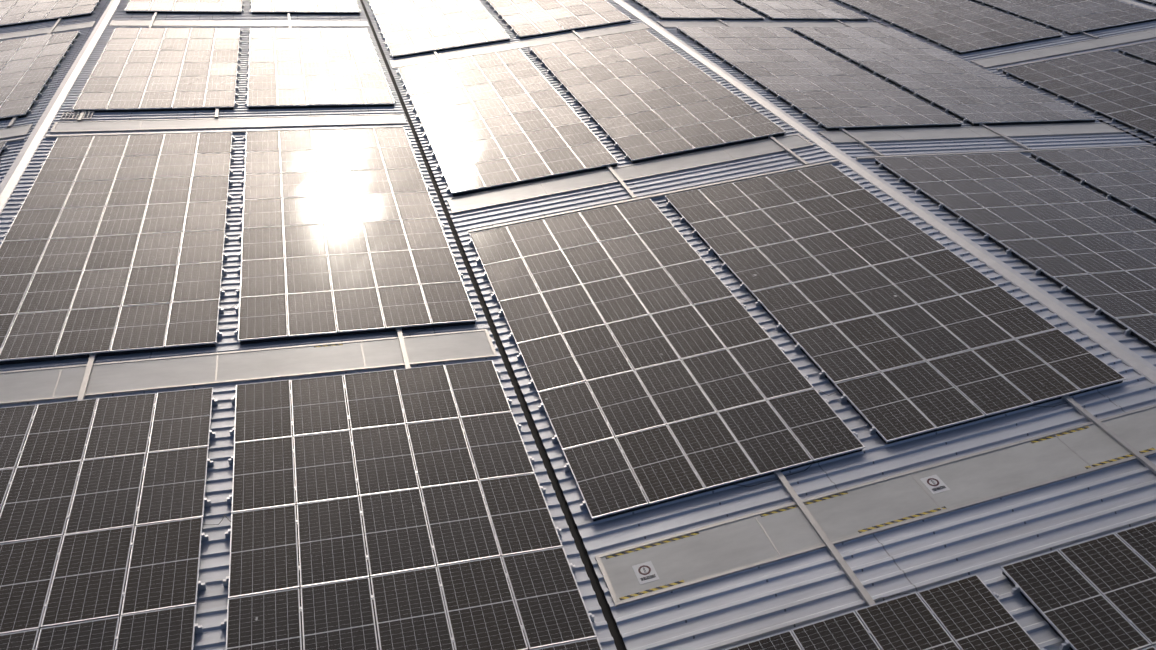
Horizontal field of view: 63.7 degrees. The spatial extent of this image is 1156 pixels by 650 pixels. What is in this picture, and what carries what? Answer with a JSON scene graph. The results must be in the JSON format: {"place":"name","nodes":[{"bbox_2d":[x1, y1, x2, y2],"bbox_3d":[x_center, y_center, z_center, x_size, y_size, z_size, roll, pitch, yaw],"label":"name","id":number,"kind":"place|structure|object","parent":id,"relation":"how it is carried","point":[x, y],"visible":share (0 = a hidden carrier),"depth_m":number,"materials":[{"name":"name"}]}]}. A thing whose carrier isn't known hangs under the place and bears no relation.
{"place":"outdoors","nodes":[
{"label":"outdoors","id":0,"kind":"place"},
{"bbox_2d":[0,0,1155,649],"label":"roof sheets","id":1,"kind":"object","parent":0,"point":[986,540],"visible":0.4,"depth_m":16.97,"materials":[{"name":"metal"}]},
{"bbox_2d":[0,0,1155,649],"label":"pv frames","id":2,"kind":"object","parent":1,"relation":"on","point":[14,468],"visible":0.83,"depth_m":21.45,"materials":[{"name":"metal"}]},
{"bbox_2d":[0,0,1155,649],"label":"solar panels","id":3,"kind":"object","parent":2,"relation":"in","point":[1066,598],"visible":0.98,"depth_m":20.70,"materials":[{"name":"black glass"}]},
{"bbox_2d":[0,20,1155,606],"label":"skylight flashing","id":4,"kind":"object","parent":1,"relation":"on","point":[812,548],"visible":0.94,"depth_m":19.16,"materials":[{"name":"grey metal"}]},
{"bbox_2d":[0,21,1155,600],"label":"skylight strips","id":5,"kind":"object","parent":4,"relation":"on","point":[746,541],"visible":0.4,"depth_m":18.23,"materials":[{"name":"grey plastic"}]},
{"bbox_2d":[314,344,1155,599],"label":"hazard tape","id":6,"kind":"object","parent":4,"relation":"on","point":[814,501],"visible":1,"depth_m":15.21,"materials":[{"name":"yellow plastic"}]},
{"bbox_2d":[632,475,949,584],"bbox_3d":[3.551,3.288,15.175,5.571,0.408,0.410,-10,33,-15],"label":"sticker","id":7,"kind":"object","parent":4,"relation":"on","point":[653,570],"depth_m":14.72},
{"bbox_2d":[0,0,1155,649],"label":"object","id":8,"kind":"object","parent":1,"relation":"on","point":[164,348],"visible":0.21,"depth_m":27.04,"materials":[{"name":"silver metal"}]},
{"bbox_2d":[0,0,1155,383],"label":"ridge caps","id":9,"kind":"object","parent":1,"relation":"on","point":[1050,302],"visible":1,"depth_m":26.33,"materials":[{"name":"grey metal"}]},
{"bbox_2d":[0,12,1155,605],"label":"cable trays","id":10,"kind":"object","parent":1,"relation":"on","point":[846,568],"visible":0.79,"depth_m":26.39,"materials":[{"name":"grey metal"}]},
{"bbox_2d":[0,0,1155,649],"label":"solar rail clamps","id":11,"kind":"object","parent":1,"relation":"on","point":[566,466],"visible":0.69,"depth_m":23.73,"materials":[{"name":"metal"}]},
{"bbox_2d":[203,51,1078,600],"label":"cables","id":12,"kind":"object","parent":1,"relation":"on","point":[741,485],"visible":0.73,"depth_m":16.23,"materials":[{"name":"black plastic"}]},
{"bbox_2d":[828,0,1155,145],"bbox_3d":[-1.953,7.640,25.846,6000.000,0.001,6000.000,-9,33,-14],"label":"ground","id":13,"kind":"structure","parent":0,"point":[1141,138],"depth_m":57.93,"materials":[{"name":"grey"}]},
{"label":"factory walls","id":14,"kind":"object","parent":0,"visible":0},
{"bbox_2d":[360,0,1149,649],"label":"valley gutters","id":15,"kind":"object","parent":14,"relation":"on","point":[596,586],"visible":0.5,"depth_m":18.52,"materials":[{"name":"black metal"}]}
]}

